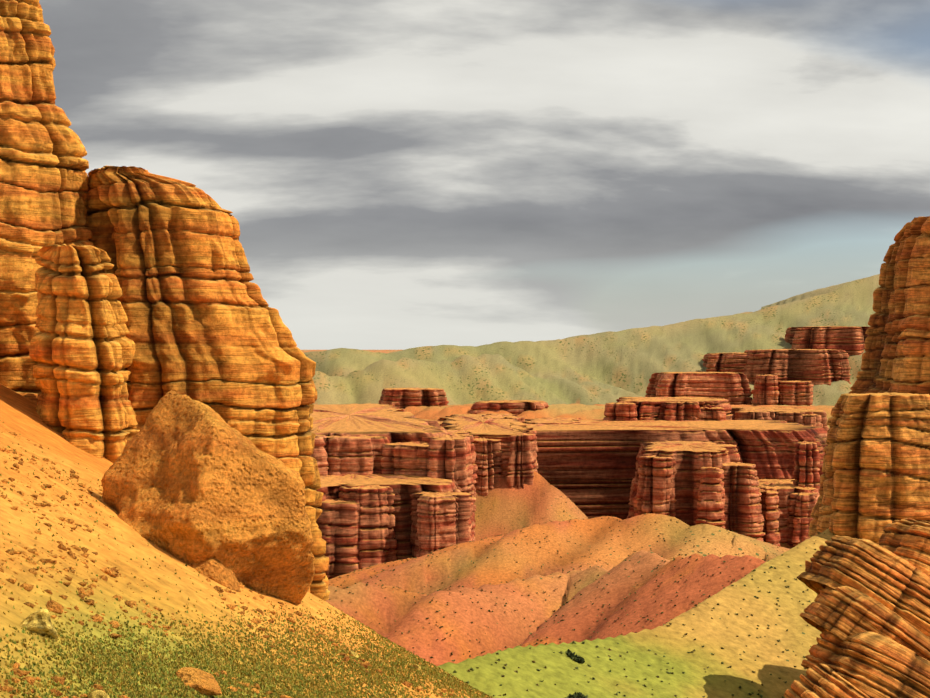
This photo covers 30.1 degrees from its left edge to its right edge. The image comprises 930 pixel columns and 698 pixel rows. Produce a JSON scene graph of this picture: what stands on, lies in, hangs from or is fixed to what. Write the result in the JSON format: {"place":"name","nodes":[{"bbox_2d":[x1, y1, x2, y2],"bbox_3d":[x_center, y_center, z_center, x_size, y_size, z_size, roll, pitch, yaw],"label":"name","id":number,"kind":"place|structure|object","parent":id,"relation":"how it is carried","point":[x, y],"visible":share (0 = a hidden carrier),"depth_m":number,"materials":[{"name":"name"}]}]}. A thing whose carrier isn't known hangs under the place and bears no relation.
{"place":"outdoors","nodes":[
{"label":"outdoors","id":0,"kind":"place"},
{"bbox_2d":[85,165,329,602],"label":"rock formation","id":1,"kind":"object","parent":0,"point":[205,324],"visible":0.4,"depth_m":87.63,"materials":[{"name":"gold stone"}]},
{"bbox_2d":[379,388,448,408],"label":"mesa","id":2,"kind":"structure","parent":0,"point":[400,398],"depth_m":1021.77,"materials":[{"name":"red stone"}]},
{"bbox_2d":[0,274,880,697],"bbox_3d":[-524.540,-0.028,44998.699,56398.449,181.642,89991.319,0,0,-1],"label":"ground terrain","id":3,"kind":"structure","parent":0,"point":[590,376],"depth_m":297.68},
{"bbox_2d":[20,608,57,638],"bbox_3d":[-9.185,5.949,37.432,0.760,0.535,1.058,-9,-23,11],"label":"scree rock","id":4,"kind":"object","parent":3,"relation":"on","point":[39,622],"visible":0.73,"depth_m":37.03,"materials":[{"name":"yellow stone"}]},
{"bbox_2d":[0,0,93,402],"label":"rock cliff","id":5,"kind":"structure","parent":3,"relation":"on","point":[44,180],"depth_m":84.77,"materials":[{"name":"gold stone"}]},
{"bbox_2d":[46,600,62,613],"bbox_3d":[-9.631,6.085,40.626,0.414,0.304,0.460,28,-3,-14],"label":"scree rock","id":6,"kind":"object","parent":3,"relation":"on","point":[54,606],"visible":0.88,"depth_m":40.51,"materials":[{"name":"orange stone"}]},
{"bbox_2d":[29,244,139,462],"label":"cliff buttress","id":7,"kind":"structure","parent":3,"relation":"on","point":[82,349],"depth_m":77.64,"materials":[{"name":"orange stone"}]},
{"bbox_2d":[87,690,109,697],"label":"scree rock","id":8,"kind":"object","parent":3,"relation":"on","point":[98,694],"visible":0.98,"depth_m":34.03,"materials":[{"name":"beige stone"}]},
{"bbox_2d":[176,667,221,695],"bbox_3d":[-6.354,7.949,41.270,1.073,0.450,1.000,16,1,-23],"label":"scree rock","id":9,"kind":"object","parent":3,"relation":"on","point":[201,681],"visible":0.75,"depth_m":41.11,"materials":[{"name":"orange stone"}]},
{"bbox_2d":[101,390,314,604],"bbox_3d":[-9.181,5.752,61.138,7.635,8.520,6.206,0,0,-1],"label":"boulder","id":10,"kind":"object","parent":3,"relation":"on","point":[187,479],"visible":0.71,"depth_m":59.99,"materials":[{"name":"orange stone"}]},
{"bbox_2d":[189,558,240,592],"bbox_3d":[-8.516,7.955,59.124,2.314,1.881,2.044,27,1,-21],"label":"rock","id":11,"kind":"object","parent":3,"relation":"on","point":[216,570],"visible":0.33,"depth_m":58.50,"materials":[{"name":"orange stone"}]},
{"bbox_2d":[0,431,464,697],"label":"pebbles","id":12,"kind":"object","parent":3,"relation":"on","point":[82,594],"visible":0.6,"depth_m":48.97,"materials":[{"name":"orange stone"}]},
{"bbox_2d":[0,420,492,697],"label":"grass","id":13,"kind":"structure","parent":3,"relation":"on","point":[138,667],"depth_m":47.85,"materials":[{"name":"green plant"}]},
{"bbox_2d":[310,435,328,475],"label":"rock column","id":14,"kind":"structure","parent":3,"relation":"on","point":[319,454],"depth_m":538.47,"materials":[{"name":"red stone"}]},
{"bbox_2d":[316,498,360,578],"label":"rock column","id":15,"kind":"structure","parent":3,"relation":"on","point":[337,521],"depth_m":494.63,"materials":[{"name":"red stone"}]},
{"bbox_2d":[349,650,358,657],"bbox_3d":[-3.819,10.468,59.218,0.407,0.226,0.308,38,-10,-27],"label":"scree rock","id":16,"kind":"object","parent":3,"relation":"on","point":[353,653],"visible":0.67,"depth_m":59.09,"materials":[{"name":"yellow stone"}]},
{"bbox_2d":[323,435,389,475],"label":"rock formation","id":17,"kind":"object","parent":3,"relation":"on","point":[352,454],"depth_m":541.34,"materials":[{"name":"red stone"}]},
{"bbox_2d":[339,485,397,568],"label":"rock column","id":18,"kind":"structure","parent":3,"relation":"on","point":[377,543],"depth_m":497.06,"materials":[{"name":"red stone"}]},
{"bbox_2d":[310,404,446,442],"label":"mesa top","id":19,"kind":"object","parent":3,"relation":"on","point":[392,423],"depth_m":620.35,"materials":[{"name":"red stone"}]},
{"bbox_2d":[317,473,471,559],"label":"mesa","id":20,"kind":"structure","parent":3,"relation":"on","point":[404,487],"depth_m":507.53,"materials":[{"name":"red stone"}]},
{"bbox_2d":[379,441,429,476],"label":"rock formation","id":21,"kind":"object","parent":3,"relation":"on","point":[405,458],"depth_m":540.04,"materials":[{"name":"red stone"}]},
{"bbox_2d":[412,664,420,669],"bbox_3d":[-1.790,11.819,64.190,0.357,0.261,0.361,25,-3,-27],"label":"scree rock","id":22,"kind":"object","parent":3,"relation":"on","point":[417,667],"visible":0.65,"depth_m":64.05,"materials":[{"name":"beige stone"}]},
{"bbox_2d":[410,491,471,557],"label":"rock column","id":23,"kind":"structure","parent":3,"relation":"on","point":[440,520],"depth_m":496.02,"materials":[{"name":"red stone"}]},
{"bbox_2d":[421,429,477,540],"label":"rock column","id":24,"kind":"structure","parent":3,"relation":"on","point":[452,454],"depth_m":535.30,"materials":[{"name":"red stone"}]},
{"bbox_2d":[437,414,537,474],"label":"mesa","id":25,"kind":"structure","parent":3,"relation":"on","point":[480,426],"depth_m":693.65,"materials":[{"name":"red stone"}]},
{"bbox_2d":[472,438,503,495],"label":"rock pillar","id":26,"kind":"structure","parent":3,"relation":"on","point":[488,463],"depth_m":633.30,"materials":[{"name":"red stone"}]},
{"bbox_2d":[482,413,524,421],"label":"mesa","id":27,"kind":"structure","parent":3,"relation":"on","point":[501,416],"depth_m":789.61,"materials":[{"name":"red stone"}]},
{"bbox_2d":[506,433,536,488],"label":"rock pillar","id":28,"kind":"structure","parent":3,"relation":"on","point":[521,467],"depth_m":633.71,"materials":[{"name":"red stone"}]},
{"bbox_2d":[522,417,580,423],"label":"mesa","id":29,"kind":"structure","parent":3,"relation":"on","point":[558,420],"depth_m":776.57,"materials":[{"name":"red stone"}]},
{"bbox_2d":[565,649,587,697],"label":"scrub shrubs","id":30,"kind":"object","parent":3,"relation":"on","point":[574,657],"visible":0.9,"depth_m":110.26,"materials":[{"name":"green plant"}]},
{"bbox_2d":[328,407,833,697],"bbox_3d":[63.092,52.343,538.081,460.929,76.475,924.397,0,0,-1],"label":"slope shrubs","id":31,"kind":"object","parent":3,"relation":"on","point":[593,678],"visible":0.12,"depth_m":292.57,"materials":[{"name":"green plant"}]},
{"bbox_2d":[603,402,637,420],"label":"mesa","id":32,"kind":"structure","parent":3,"relation":"on","point":[620,411],"depth_m":797.58,"materials":[{"name":"red stone"}]},
{"bbox_2d":[436,419,827,519],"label":"escarpment","id":33,"kind":"structure","parent":3,"relation":"on","point":[587,467],"depth_m":712.90,"materials":[{"name":"red stone"}]},
{"bbox_2d":[635,455,676,516],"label":"rock column","id":34,"kind":"structure","parent":3,"relation":"on","point":[655,472],"depth_m":616.88,"materials":[{"name":"red stone"}]},
{"bbox_2d":[616,397,731,420],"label":"mesa","id":35,"kind":"structure","parent":3,"relation":"on","point":[648,408],"depth_m":809.39,"materials":[{"name":"red stone"}]},
{"bbox_2d":[658,401,699,420],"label":"mesa","id":36,"kind":"structure","parent":3,"relation":"on","point":[677,411],"depth_m":800.02,"materials":[{"name":"red stone"}]},
{"bbox_2d":[627,441,739,526],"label":"mesa","id":37,"kind":"structure","parent":3,"relation":"on","point":[692,458],"depth_m":623.48,"materials":[{"name":"red stone"}]},
{"bbox_2d":[695,467,725,528],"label":"rock column","id":38,"kind":"structure","parent":3,"relation":"on","point":[710,506],"depth_m":614.01,"materials":[{"name":"red stone"}]},
{"bbox_2d":[696,407,725,420],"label":"mesa","id":39,"kind":"structure","parent":3,"relation":"on","point":[712,414],"depth_m":801.15,"materials":[{"name":"red stone"}]},
{"bbox_2d":[722,462,764,540],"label":"rock column","id":40,"kind":"structure","parent":3,"relation":"on","point":[743,511],"depth_m":619.65,"materials":[{"name":"red stone"}]},
{"bbox_2d":[733,410,775,419],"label":"mesa","id":41,"kind":"structure","parent":3,"relation":"on","point":[751,415],"depth_m":830.04,"materials":[{"name":"red stone"}]},
{"bbox_2d":[759,489,780,545],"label":"rock column","id":42,"kind":"structure","parent":3,"relation":"on","point":[769,502],"depth_m":633.30,"materials":[{"name":"brown stone"}]},
{"bbox_2d":[729,407,828,430],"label":"rock ledge","id":43,"kind":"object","parent":3,"relation":"on","point":[822,413],"visible":0.04,"depth_m":853.97,"materials":[{"name":"red stone"}]},
{"bbox_2d":[776,411,804,424],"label":"mesa","id":44,"kind":"structure","parent":3,"relation":"on","point":[792,417],"depth_m":830.21,"materials":[{"name":"red stone"}]},
{"bbox_2d":[786,492,816,547],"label":"rock column","id":45,"kind":"structure","parent":3,"relation":"on","point":[800,508],"depth_m":636.27,"materials":[{"name":"brown stone"}]},
{"bbox_2d":[793,441,819,491],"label":"rock column","id":46,"kind":"structure","parent":3,"relation":"on","point":[807,463],"depth_m":651.88,"materials":[{"name":"red stone"}]},
{"bbox_2d":[801,414,822,427],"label":"mesa","id":47,"kind":"structure","parent":3,"relation":"on","point":[813,420],"depth_m":829.63,"materials":[{"name":"red stone"}]},
{"bbox_2d":[784,664,873,697],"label":"rock","id":48,"kind":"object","parent":3,"relation":"on","point":[822,681],"depth_m":101.47,"materials":[{"name":"orange stone"}]},
{"bbox_2d":[801,629,929,697],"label":"slab","id":49,"kind":"structure","parent":48,"relation":"on","point":[874,665],"depth_m":101.87,"materials":[{"name":"orange stone"}]},
{"bbox_2d":[799,585,929,660],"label":"slab","id":50,"kind":"structure","parent":49,"relation":"on","point":[843,612],"depth_m":105.26,"materials":[{"name":"orange stone"}]},
{"bbox_2d":[797,535,929,637],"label":"slab","id":51,"kind":"structure","parent":50,"relation":"on","point":[895,583],"depth_m":107.88,"materials":[{"name":"orange stone"}]},
{"bbox_2d":[879,518,929,575],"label":"rock","id":52,"kind":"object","parent":51,"relation":"on","point":[907,539],"depth_m":113.04,"materials":[{"name":"orange stone"}]},
{"bbox_2d":[808,216,929,537],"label":"rock cliff","id":53,"kind":"structure","parent":3,"relation":"on","point":[896,356],"depth_m":158.48,"materials":[{"name":"orange stone"}]},
{"bbox_2d":[817,392,929,544],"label":"rock formation","id":54,"kind":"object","parent":3,"relation":"on","point":[877,467],"depth_m":145.76,"materials":[{"name":"orange stone"}]},
{"bbox_2d":[39,0,929,349],"label":"sky","id":55,"kind":"structure","parent":0,"point":[393,174],"materials":[{"name":"grey"}]},
{"bbox_2d":[469,400,548,414],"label":"mesa","id":56,"kind":"structure","parent":0,"point":[516,407],"depth_m":962.92,"materials":[{"name":"red stone"}]},
{"bbox_2d":[645,372,751,404],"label":"mesa","id":57,"kind":"structure","parent":0,"point":[733,388],"depth_m":1091.69,"materials":[{"name":"red stone"}]},
{"bbox_2d":[702,352,747,372],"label":"rock formation","id":58,"kind":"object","parent":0,"point":[735,362],"depth_m":1195.92,"materials":[{"name":"red stone"}]},
{"bbox_2d":[751,374,778,404],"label":"rock formation","id":59,"kind":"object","parent":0,"point":[764,391],"depth_m":1080.32,"materials":[{"name":"red stone"}]},
{"bbox_2d":[758,479,819,544],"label":"rock formation","id":60,"kind":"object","parent":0,"point":[784,488],"depth_m":642.75,"materials":[{"name":"brown stone"}]},
{"bbox_2d":[777,381,813,405],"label":"rock formation","id":61,"kind":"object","parent":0,"point":[796,393],"depth_m":1078.87,"materials":[{"name":"red stone"}]},
{"bbox_2d":[744,349,850,384],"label":"rock formation","id":62,"kind":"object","parent":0,"point":[822,366],"depth_m":1174.28,"materials":[{"name":"red stone"}]},
{"bbox_2d":[784,326,868,355],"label":"rock formation","id":63,"kind":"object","parent":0,"point":[849,340],"depth_m":1219.81,"materials":[{"name":"red stone"}]}
]}

